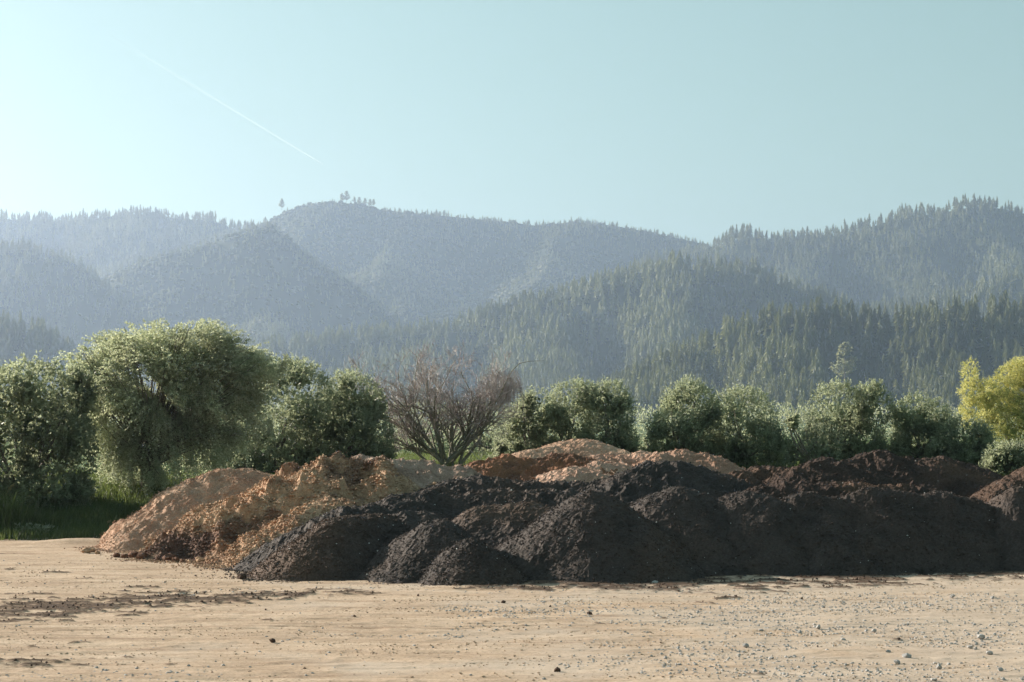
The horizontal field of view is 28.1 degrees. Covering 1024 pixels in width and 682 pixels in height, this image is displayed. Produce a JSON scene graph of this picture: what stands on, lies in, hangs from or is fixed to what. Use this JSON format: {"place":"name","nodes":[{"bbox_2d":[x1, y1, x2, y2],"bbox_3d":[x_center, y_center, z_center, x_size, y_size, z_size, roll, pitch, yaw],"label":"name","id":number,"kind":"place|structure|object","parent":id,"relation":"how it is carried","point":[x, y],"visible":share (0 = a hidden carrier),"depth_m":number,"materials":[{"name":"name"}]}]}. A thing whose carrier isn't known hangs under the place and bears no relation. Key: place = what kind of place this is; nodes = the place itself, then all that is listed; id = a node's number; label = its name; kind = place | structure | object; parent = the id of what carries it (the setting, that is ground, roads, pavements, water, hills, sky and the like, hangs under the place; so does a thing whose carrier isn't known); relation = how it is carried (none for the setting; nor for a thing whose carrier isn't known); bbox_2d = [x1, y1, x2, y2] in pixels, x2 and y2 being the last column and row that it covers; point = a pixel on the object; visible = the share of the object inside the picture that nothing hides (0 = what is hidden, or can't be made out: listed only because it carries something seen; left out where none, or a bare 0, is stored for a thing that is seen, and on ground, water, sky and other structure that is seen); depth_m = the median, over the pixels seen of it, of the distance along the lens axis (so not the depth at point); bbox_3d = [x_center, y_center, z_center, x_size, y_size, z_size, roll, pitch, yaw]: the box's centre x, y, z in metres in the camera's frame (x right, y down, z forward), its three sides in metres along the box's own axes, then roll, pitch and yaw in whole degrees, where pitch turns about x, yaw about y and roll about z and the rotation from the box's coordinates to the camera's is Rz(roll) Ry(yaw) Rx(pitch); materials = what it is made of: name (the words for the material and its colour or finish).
{"place":"outdoors","nodes":[
{"label":"outdoors","id":0,"kind":"place"},
{"bbox_2d":[0,482,59,531],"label":"tall grass","id":1,"kind":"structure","parent":0,"point":[7,510],"depth_m":41.93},
{"bbox_2d":[8,334,112,419],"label":"hill","id":2,"kind":"structure","parent":0,"point":[17,351],"depth_m":2271.42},
{"bbox_2d":[0,308,154,418],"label":"forest","id":3,"kind":"object","parent":2,"relation":"on","point":[37,337],"visible":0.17,"depth_m":2265.69,"materials":[{"name":"plant"}]},
{"bbox_2d":[0,250,168,373],"bbox_3d":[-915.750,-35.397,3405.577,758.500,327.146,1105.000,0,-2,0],"label":"hill","id":4,"kind":"structure","parent":0,"point":[84,309],"depth_m":3615.21,"materials":[{"name":"plant"}]},
{"bbox_2d":[0,235,175,377],"bbox_3d":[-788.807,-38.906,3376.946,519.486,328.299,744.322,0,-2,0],"label":"forest","id":5,"kind":"object","parent":4,"relation":"on","point":[5,277],"visible":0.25,"depth_m":3617.88,"materials":[{"name":"plant"}]},
{"bbox_2d":[0,215,234,282],"bbox_3d":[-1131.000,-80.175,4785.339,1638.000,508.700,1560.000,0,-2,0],"label":"hill","id":6,"kind":"structure","parent":0,"point":[49,235],"depth_m":5067.31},
{"bbox_2d":[0,204,266,277],"bbox_3d":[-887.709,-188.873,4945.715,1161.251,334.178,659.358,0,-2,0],"label":"forest","id":7,"kind":"object","parent":6,"relation":"on","point":[83,236],"visible":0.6,"depth_m":5079.66,"materials":[{"name":"plant"}]},
{"bbox_2d":[110,229,397,343],"bbox_3d":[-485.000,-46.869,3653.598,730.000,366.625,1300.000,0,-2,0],"label":"hill","id":8,"kind":"structure","parent":0,"point":[284,295],"depth_m":3907.48,"materials":[{"name":"plant"}]},
{"bbox_2d":[89,220,405,353],"bbox_3d":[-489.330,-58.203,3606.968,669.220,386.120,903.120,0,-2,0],"label":"forest","id":9,"kind":"object","parent":8,"relation":"on","point":[269,328],"visible":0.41,"depth_m":3915.30,"materials":[{"name":"plant"}]},
{"bbox_2d":[180,203,701,333],"bbox_3d":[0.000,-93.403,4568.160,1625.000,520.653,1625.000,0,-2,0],"label":"hill","id":10,"kind":"structure","parent":0,"point":[491,251],"depth_m":4862.06,"materials":[{"name":"plant"}]},
{"bbox_2d":[343,191,349,202],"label":"pine tree","id":11,"kind":"object","parent":10,"relation":"on","point":[346,196],"visible":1,"depth_m":4998.70,"materials":[{"name":"green plant"}]},
{"bbox_2d":[176,198,716,332],"bbox_3d":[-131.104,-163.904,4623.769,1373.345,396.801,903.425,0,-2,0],"label":"forest","id":12,"kind":"object","parent":10,"relation":"on","point":[472,299],"visible":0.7,"depth_m":4824.07,"materials":[{"name":"plant"}]},
{"bbox_2d":[148,270,813,418],"bbox_3d":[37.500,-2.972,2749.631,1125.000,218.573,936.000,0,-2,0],"label":"hill","id":13,"kind":"structure","parent":0,"point":[603,349],"depth_m":2937.52,"materials":[{"name":"plant"}]},
{"bbox_2d":[137,249,893,416],"bbox_3d":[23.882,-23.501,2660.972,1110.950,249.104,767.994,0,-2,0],"label":"forest","id":14,"kind":"object","parent":13,"relation":"on","point":[555,337],"visible":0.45,"depth_m":2895.35,"materials":[{"name":"plant"}]},
{"bbox_2d":[0,418,1023,681],"bbox_3d":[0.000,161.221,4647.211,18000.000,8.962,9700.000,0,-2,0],"label":"ground","id":15,"kind":"structure","parent":0,"point":[266,658],"depth_m":24.42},
{"bbox_2d":[13,522,45,534],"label":"weed","id":16,"kind":"object","parent":15,"relation":"on","point":[28,527],"visible":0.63,"depth_m":41.49,"materials":[{"name":"green plant"}]},
{"bbox_2d":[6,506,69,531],"bbox_3d":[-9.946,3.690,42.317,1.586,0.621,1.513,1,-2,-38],"label":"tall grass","id":17,"kind":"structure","parent":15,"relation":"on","point":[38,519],"depth_m":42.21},
{"bbox_2d":[31,523,57,534],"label":"weed","id":18,"kind":"object","parent":15,"relation":"on","point":[46,527],"visible":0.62,"depth_m":41.45,"materials":[{"name":"green plant"}]},
{"bbox_2d":[0,350,102,508],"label":"evergreen bush","id":19,"kind":"object","parent":15,"relation":"on","point":[34,441],"visible":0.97,"depth_m":45.29,"materials":[{"name":"green plant"}]},
{"bbox_2d":[80,547,90,552],"bbox_3d":[-7.713,3.797,37.035,0.194,0.128,0.155,0,-2,0],"label":"clay clod","id":20,"kind":"object","parent":15,"relation":"on","point":[86,550],"visible":0.98,"depth_m":36.98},
{"bbox_2d":[136,552,147,558],"bbox_3d":[-6.411,3.732,35.507,0.191,0.150,0.226,-1,-2,16],"label":"clay clod","id":21,"kind":"object","parent":15,"relation":"on","point":[142,555],"visible":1,"depth_m":35.44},
{"bbox_2d":[64,467,273,553],"bbox_3d":[-5.633,3.262,40.311,6.498,1.529,7.149,0,-2,0],"label":"sand heap","id":22,"kind":"object","parent":15,"relation":"on","point":[168,508],"visible":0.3,"depth_m":39.48,"materials":[{"name":"sand"}]},
{"bbox_2d":[53,317,290,496],"bbox_3d":[-7.828,1.613,47.700,5.584,4.332,3.534,0,-2,0],"label":"silver tree","id":23,"kind":"object","parent":15,"relation":"on","point":[198,380],"visible":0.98,"depth_m":47.03,"materials":[{"name":"green plant"}]},
{"bbox_2d":[237,573,246,578],"bbox_3d":[-4.133,3.610,31.322,0.134,0.114,0.144,1,-2,-34],"label":"clay clod","id":24,"kind":"object","parent":15,"relation":"on","point":[241,576],"visible":1,"depth_m":31.28,"materials":[{"name":"brown soil"}]},
{"bbox_2d":[160,491,361,570],"bbox_3d":[-3.033,3.258,35.822,5.911,1.238,6.115,0,-2,0],"label":"clay heap","id":25,"kind":"object","parent":15,"relation":"on","point":[307,510],"visible":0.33,"depth_m":34.77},
{"bbox_2d":[182,353,351,472],"bbox_3d":[-6.477,1.983,54.025,4.652,3.356,2.869,0,-2,0],"label":"evergreen bush","id":26,"kind":"object","parent":15,"relation":"on","point":[294,429],"visible":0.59,"depth_m":53.41,"materials":[{"name":"green plant"}]},
{"bbox_2d":[100,451,436,564],"bbox_3d":[-3.331,2.982,37.699,8.646,1.915,7.491,0,-2,0],"label":"clay heap","id":27,"kind":"object","parent":15,"relation":"on","point":[203,530],"visible":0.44,"depth_m":36.50,"materials":[{"name":"soil"}]},
{"bbox_2d":[128,551,137,556],"bbox_3d":[-6.660,3.763,35.992,0.178,0.147,0.188,1,-2,-16],"label":"clay clod","id":28,"kind":"object","parent":27,"relation":"on","point":[133,554],"visible":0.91,"depth_m":35.95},
{"bbox_2d":[162,553,174,559],"bbox_3d":[-5.910,3.729,35.278,0.221,0.159,0.245,-1,-2,24],"label":"clay clod","id":29,"kind":"object","parent":27,"relation":"on","point":[169,556],"visible":0.96,"depth_m":35.21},
{"bbox_2d":[195,556,204,561],"bbox_3d":[-5.312,3.725,34.914,0.155,0.121,0.156,1,-2,-25],"label":"clay clod","id":30,"kind":"object","parent":27,"relation":"on","point":[199,558],"visible":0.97,"depth_m":34.86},
{"bbox_2d":[194,513,415,583],"bbox_3d":[-2.401,3.259,32.614,5.079,1.021,4.219,1,-2,-33],"label":"compost heap","id":31,"kind":"object","parent":15,"relation":"on","point":[341,548],"visible":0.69,"depth_m":31.63,"materials":[{"name":"soil"}]},
{"bbox_2d":[194,486,461,575],"bbox_3d":[-2.001,3.189,35.332,5.918,1.344,8.043,-2,-3,42],"label":"compost heap","id":32,"kind":"object","parent":15,"relation":"on","point":[425,500],"visible":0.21,"depth_m":34.24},
{"bbox_2d":[292,366,398,460],"bbox_3d":[-4.372,2.205,54.468,3.072,3.153,2.239,-2,-2,39],"label":"evergreen bush","id":33,"kind":"object","parent":15,"relation":"on","point":[354,408],"visible":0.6,"depth_m":54.03,"materials":[{"name":"green plant"}]},
{"bbox_2d":[351,454,480,500],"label":"sand heap","id":34,"kind":"object","parent":15,"relation":"on","point":[422,473],"visible":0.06,"depth_m":38.95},
{"bbox_2d":[340,518,495,585],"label":"compost heap","id":35,"kind":"object","parent":15,"relation":"on","point":[406,557],"visible":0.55,"depth_m":31.22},
{"bbox_2d":[392,510,443,533],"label":"compost heap","id":36,"kind":"object","parent":15,"relation":"on","point":[410,518],"visible":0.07,"depth_m":33.29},
{"bbox_2d":[383,419,461,453],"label":"pale shrub","id":37,"kind":"object","parent":15,"relation":"on","point":[430,439],"visible":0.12,"depth_m":65.79,"materials":[{"name":"green plant"}]},
{"bbox_2d":[334,338,532,465],"bbox_3d":[-2.253,1.734,55.846,6.255,3.694,3.987,0,-2,0],"label":"bare shrub","id":38,"kind":"object","parent":15,"relation":"on","point":[482,422],"visible":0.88,"depth_m":55.27,"materials":[{"name":"plant"}]},
{"bbox_2d":[397,537,532,590],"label":"compost heap","id":39,"kind":"object","parent":15,"relation":"on","point":[470,561],"visible":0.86,"depth_m":30.48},
{"bbox_2d":[448,416,521,452],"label":"pale shrub","id":40,"kind":"object","parent":15,"relation":"on","point":[488,441],"visible":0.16,"depth_m":66.65,"materials":[{"name":"green plant"}]},
{"bbox_2d":[452,501,551,546],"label":"compost heap","id":41,"kind":"object","parent":15,"relation":"on","point":[494,525],"visible":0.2,"depth_m":33.67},
{"bbox_2d":[0,449,1006,540],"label":"grass","id":42,"kind":"structure","parent":15,"relation":"on","point":[74,529],"depth_m":44.69,"materials":[{"name":"plant"}]},
{"bbox_2d":[434,487,579,520],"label":"compost heap","id":43,"kind":"object","parent":15,"relation":"on","point":[458,504],"visible":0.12,"depth_m":35.82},
{"bbox_2d":[0,563,1022,679],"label":"soil crumbs","id":44,"kind":"object","parent":15,"relation":"on","point":[523,586],"visible":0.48,"depth_m":28.89,"materials":[{"name":"brown soil"}]},
{"bbox_2d":[413,473,610,493],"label":"compost heap","id":45,"kind":"object","parent":15,"relation":"on","point":[477,482],"visible":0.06,"depth_m":37.59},
{"bbox_2d":[0,397,1023,445],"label":"scrub","id":46,"kind":"object","parent":15,"relation":"on","point":[768,416],"visible":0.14,"depth_m":99.00,"materials":[{"name":"green plant"}]},
{"bbox_2d":[487,383,571,457],"bbox_3d":[0.422,2.418,57.033,2.492,2.513,1.954,0,-2,0],"label":"evergreen bush","id":47,"kind":"object","parent":15,"relation":"on","point":[517,426],"visible":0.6,"depth_m":56.65,"materials":[{"name":"green plant"}]},
{"bbox_2d":[463,451,617,480],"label":"clay heap","id":48,"kind":"object","parent":15,"relation":"on","point":[508,466],"visible":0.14,"depth_m":41.38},
{"bbox_2d":[537,375,606,444],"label":"evergreen bush","id":49,"kind":"object","parent":15,"relation":"on","point":[578,408],"visible":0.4,"depth_m":57.16,"materials":[{"name":"green plant"}]},
{"bbox_2d":[512,438,631,458],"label":"sand heap","id":50,"kind":"object","parent":15,"relation":"on","point":[586,447],"visible":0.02,"depth_m":45.35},
{"bbox_2d":[530,450,660,482],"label":"sawdust heap","id":51,"kind":"object","parent":15,"relation":"on","point":[592,471],"visible":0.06,"depth_m":41.28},
{"bbox_2d":[572,376,642,452],"bbox_3d":[2.628,2.346,56.941,2.088,2.788,1.959,0,-2,0],"label":"evergreen bush","id":52,"kind":"object","parent":15,"relation":"on","point":[621,436],"visible":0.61,"depth_m":56.80,"materials":[{"name":"green plant"}]},
{"bbox_2d":[491,489,752,587],"bbox_3d":[1.267,3.063,32.618,5.359,1.414,5.462,0,-2,0],"label":"compost heap","id":53,"kind":"object","parent":15,"relation":"on","point":[591,535],"visible":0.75,"depth_m":31.41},
{"bbox_2d":[633,419,665,450],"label":"pale shrub","id":54,"kind":"object","parent":15,"relation":"on","point":[643,448],"visible":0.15,"depth_m":61.72,"materials":[{"name":"green plant"}]},
{"bbox_2d":[579,460,753,504],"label":"compost heap","id":55,"kind":"object","parent":15,"relation":"on","point":[634,484],"visible":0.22,"depth_m":37.44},
{"bbox_2d":[640,374,725,458],"bbox_3d":[4.774,2.306,56.829,2.590,2.802,1.993,2,-3,-44],"label":"evergreen bush","id":56,"kind":"object","parent":15,"relation":"on","point":[699,420],"visible":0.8,"depth_m":56.51,"materials":[{"name":"green plant"}]},
{"bbox_2d":[631,448,744,473],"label":"sawdust heap","id":57,"kind":"object","parent":15,"relation":"on","point":[719,463],"visible":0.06,"depth_m":42.59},
{"bbox_2d":[629,485,797,578],"bbox_3d":[2.808,3.083,33.583,5.550,1.437,5.098,0,-2,0],"label":"compost heap","id":58,"kind":"object","parent":15,"relation":"on","point":[692,520],"visible":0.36,"depth_m":32.71,"materials":[{"name":"soil"}]},
{"bbox_2d":[703,381,793,467],"bbox_3d":[6.506,2.454,57.293,2.671,2.701,2.415,-2,-3,42],"label":"evergreen bush","id":59,"kind":"object","parent":15,"relation":"on","point":[770,442],"visible":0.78,"depth_m":56.92,"materials":[{"name":"green plant"}]},
{"bbox_2d":[725,465,788,485],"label":"bark heap","id":60,"kind":"object","parent":15,"relation":"on","point":[755,475],"visible":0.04,"depth_m":38.56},
{"bbox_2d":[713,490,812,581],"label":"compost heap","id":61,"kind":"object","parent":15,"relation":"on","point":[763,528],"visible":0.48,"depth_m":32.52,"materials":[{"name":"soil"}]},
{"bbox_2d":[779,409,848,466],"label":"pale shrub","id":62,"kind":"object","parent":15,"relation":"on","point":[808,451],"visible":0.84,"depth_m":55.40,"materials":[{"name":"green plant"}]},
{"bbox_2d":[761,456,898,486],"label":"bark heap","id":63,"kind":"object","parent":15,"relation":"on","point":[823,469],"visible":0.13,"depth_m":38.09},
{"bbox_2d":[720,481,940,498],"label":"bark heap","id":64,"kind":"object","parent":15,"relation":"on","point":[826,488],"visible":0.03,"depth_m":35.97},
{"bbox_2d":[801,375,895,460],"bbox_3d":[9.359,2.334,57.032,2.662,2.771,2.228,0,-2,0],"label":"evergreen bush","id":65,"kind":"object","parent":15,"relation":"on","point":[857,422],"visible":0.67,"depth_m":56.57,"materials":[{"name":"green plant"}]},
{"bbox_2d":[838,450,935,486],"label":"bark heap","id":66,"kind":"object","parent":15,"relation":"on","point":[891,464],"visible":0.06,"depth_m":39.96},
{"bbox_2d":[780,486,1005,579],"bbox_3d":[6.088,3.105,33.932,7.662,1.416,5.025,1,-2,-19],"label":"compost heap","id":67,"kind":"object","parent":15,"relation":"on","point":[870,530],"visible":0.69,"depth_m":33.02,"materials":[{"name":"soil"}]},
{"bbox_2d":[885,389,961,458],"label":"evergreen bush","id":68,"kind":"object","parent":15,"relation":"on","point":[919,423],"visible":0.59,"depth_m":56.64,"materials":[{"name":"green plant"}]},
{"bbox_2d":[906,455,1003,497],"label":"bark heap","id":69,"kind":"object","parent":15,"relation":"on","point":[949,474],"visible":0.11,"depth_m":39.97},
{"bbox_2d":[920,413,997,465],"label":"evergreen bush","id":70,"kind":"object","parent":15,"relation":"on","point":[980,437],"visible":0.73,"depth_m":55.74,"materials":[{"name":"green plant"}]},
{"bbox_2d":[955,355,1023,445],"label":"wattle tree","id":71,"kind":"object","parent":15,"relation":"on","point":[989,399],"visible":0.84,"depth_m":58.71,"materials":[{"name":"yellow plant"}]},
{"bbox_2d":[968,466,1023,503],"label":"bark heap","id":72,"kind":"object","parent":15,"relation":"on","point":[986,493],"visible":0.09,"depth_m":36.99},
{"bbox_2d":[977,438,1023,476],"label":"evergreen bush","id":73,"kind":"object","parent":15,"relation":"on","point":[1002,458],"visible":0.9,"depth_m":53.48,"materials":[{"name":"green plant"}]},
{"bbox_2d":[986,484,1023,571],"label":"compost heap","id":74,"kind":"object","parent":15,"relation":"on","point":[1008,504],"visible":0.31,"depth_m":33.52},
{"bbox_2d":[0,0,1023,246],"label":"sky","id":75,"kind":"structure","parent":0,"point":[692,119],"materials":[{"name":"blue"}]},
{"bbox_2d":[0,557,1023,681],"bbox_3d":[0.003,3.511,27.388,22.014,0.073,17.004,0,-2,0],"label":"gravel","id":76,"kind":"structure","parent":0,"point":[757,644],"depth_m":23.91,"materials":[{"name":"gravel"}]},
{"bbox_2d":[631,319,1022,422],"bbox_3d":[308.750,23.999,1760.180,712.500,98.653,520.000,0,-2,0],"label":"hill","id":77,"kind":"structure","parent":0,"point":[871,359],"depth_m":1860.17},
{"bbox_2d":[635,390,647,421],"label":"pine tree","id":78,"kind":"object","parent":77,"relation":"on","point":[640,400],"visible":0.68,"depth_m":1655.54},
{"bbox_2d":[649,396,655,416],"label":"pine tree","id":79,"kind":"object","parent":77,"relation":"on","point":[653,402],"visible":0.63,"depth_m":1667.43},
{"bbox_2d":[763,372,769,389],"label":"pine tree","id":80,"kind":"object","parent":77,"relation":"on","point":[766,379],"visible":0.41,"depth_m":1664.73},
{"bbox_2d":[766,388,773,417],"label":"pine tree","id":81,"kind":"object","parent":77,"relation":"on","point":[769,397],"visible":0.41,"depth_m":1585.98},
{"bbox_2d":[770,389,777,410],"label":"pine tree","id":82,"kind":"object","parent":77,"relation":"on","point":[775,398],"visible":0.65,"depth_m":1581.71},
{"bbox_2d":[775,393,783,412],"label":"pine tree","id":83,"kind":"object","parent":77,"relation":"on","point":[778,398],"visible":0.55,"depth_m":1579.14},
{"bbox_2d":[779,388,785,410],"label":"pine tree","id":84,"kind":"object","parent":77,"relation":"on","point":[782,395],"visible":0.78,"depth_m":1578.96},
{"bbox_2d":[785,380,791,407],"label":"pine tree","id":85,"kind":"object","parent":77,"relation":"on","point":[788,388],"visible":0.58,"depth_m":1568.38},
{"bbox_2d":[557,290,1023,421],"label":"forest","id":86,"kind":"object","parent":77,"relation":"on","point":[751,362],"visible":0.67,"depth_m":1843.13,"materials":[{"name":"plant"}]},
{"bbox_2d":[785,385,795,414],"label":"pine tree","id":87,"kind":"object","parent":77,"relation":"on","point":[790,387],"visible":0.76,"depth_m":1561.46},
{"bbox_2d":[787,390,796,415],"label":"pine tree","id":88,"kind":"object","parent":77,"relation":"on","point":[791,399],"visible":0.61,"depth_m":1548.28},
{"bbox_2d":[791,382,797,404],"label":"pine tree","id":89,"kind":"object","parent":77,"relation":"on","point":[794,390],"visible":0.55,"depth_m":1570.67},
{"bbox_2d":[795,376,799,395],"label":"pine tree","id":90,"kind":"object","parent":77,"relation":"on","point":[797,389],"visible":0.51,"depth_m":1586.77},
{"bbox_2d":[795,388,802,418],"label":"pine tree","id":91,"kind":"object","parent":77,"relation":"on","point":[799,396],"visible":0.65,"depth_m":1550.50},
{"bbox_2d":[797,389,808,421],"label":"pine tree","id":92,"kind":"object","parent":77,"relation":"on","point":[803,399],"visible":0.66,"depth_m":1541.29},
{"bbox_2d":[799,376,806,393],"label":"pine tree","id":93,"kind":"object","parent":77,"relation":"on","point":[802,383],"visible":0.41,"depth_m":1602.03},
{"bbox_2d":[799,367,807,381],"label":"pine tree","id":94,"kind":"object","parent":77,"relation":"on","point":[802,373],"visible":0.33,"depth_m":1669.20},
{"bbox_2d":[804,375,807,397],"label":"pine tree","id":95,"kind":"object","parent":77,"relation":"on","point":[805,383],"visible":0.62,"depth_m":1603.47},
{"bbox_2d":[805,384,810,404],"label":"pine tree","id":96,"kind":"object","parent":77,"relation":"on","point":[808,389],"visible":0.5,"depth_m":1593.59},
{"bbox_2d":[807,387,818,410],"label":"pine tree","id":97,"kind":"object","parent":77,"relation":"on","point":[810,399],"visible":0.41,"depth_m":1556.75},
{"bbox_2d":[816,382,828,413],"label":"pine tree","id":98,"kind":"object","parent":77,"relation":"on","point":[820,398],"visible":0.25,"depth_m":1562.07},
{"bbox_2d":[829,342,857,383],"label":"pine tree","id":99,"kind":"object","parent":77,"relation":"on","point":[845,366],"visible":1,"depth_m":1638.66,"materials":[{"name":"green plant"}]},
{"bbox_2d":[929,377,939,398],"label":"pine tree","id":100,"kind":"object","parent":77,"relation":"on","point":[936,385],"visible":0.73,"depth_m":1668.85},
{"bbox_2d":[935,384,942,411],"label":"pine tree","id":101,"kind":"object","parent":77,"relation":"on","point":[940,392],"visible":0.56,"depth_m":1652.14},
{"bbox_2d":[940,387,947,415],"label":"pine tree","id":102,"kind":"object","parent":77,"relation":"on","point":[944,396],"visible":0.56,"depth_m":1637.96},
{"bbox_2d":[944,390,953,415],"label":"pine tree","id":103,"kind":"object","parent":77,"relation":"on","point":[949,400],"visible":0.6,"depth_m":1617.49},
{"bbox_2d":[949,377,956,399],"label":"pine tree","id":104,"kind":"object","parent":77,"relation":"on","point":[953,385],"visible":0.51,"depth_m":1653.18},
{"bbox_2d":[950,390,956,414],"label":"pine tree","id":105,"kind":"object","parent":77,"relation":"on","point":[952,394],"visible":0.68,"depth_m":1631.31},
{"bbox_2d":[953,381,960,409],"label":"pine tree","id":106,"kind":"object","parent":77,"relation":"on","point":[956,401],"visible":0.57,"depth_m":1632.88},
{"bbox_2d":[640,207,1023,306],"bbox_3d":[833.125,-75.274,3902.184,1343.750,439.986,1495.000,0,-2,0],"label":"hill","id":107,"kind":"structure","parent":0,"point":[941,256],"depth_m":4160.51,"materials":[{"name":"plant"}]},
{"bbox_2d":[588,193,1023,306],"bbox_3d":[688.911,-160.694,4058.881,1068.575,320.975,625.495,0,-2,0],"label":"forest","id":108,"kind":"object","parent":107,"relation":"on","point":[919,286],"visible":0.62,"depth_m":4171.54,"materials":[{"name":"plant"}]},
{"bbox_2d":[889,277,1023,320],"bbox_3d":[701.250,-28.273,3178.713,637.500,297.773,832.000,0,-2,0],"label":"hill","id":109,"kind":"structure","parent":0,"point":[1019,285],"depth_m":3377.22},
{"bbox_2d":[860,266,1023,323],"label":"forest","id":110,"kind":"object","parent":109,"relation":"on","point":[983,288],"visible":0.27,"depth_m":3380.89,"materials":[{"name":"plant"}]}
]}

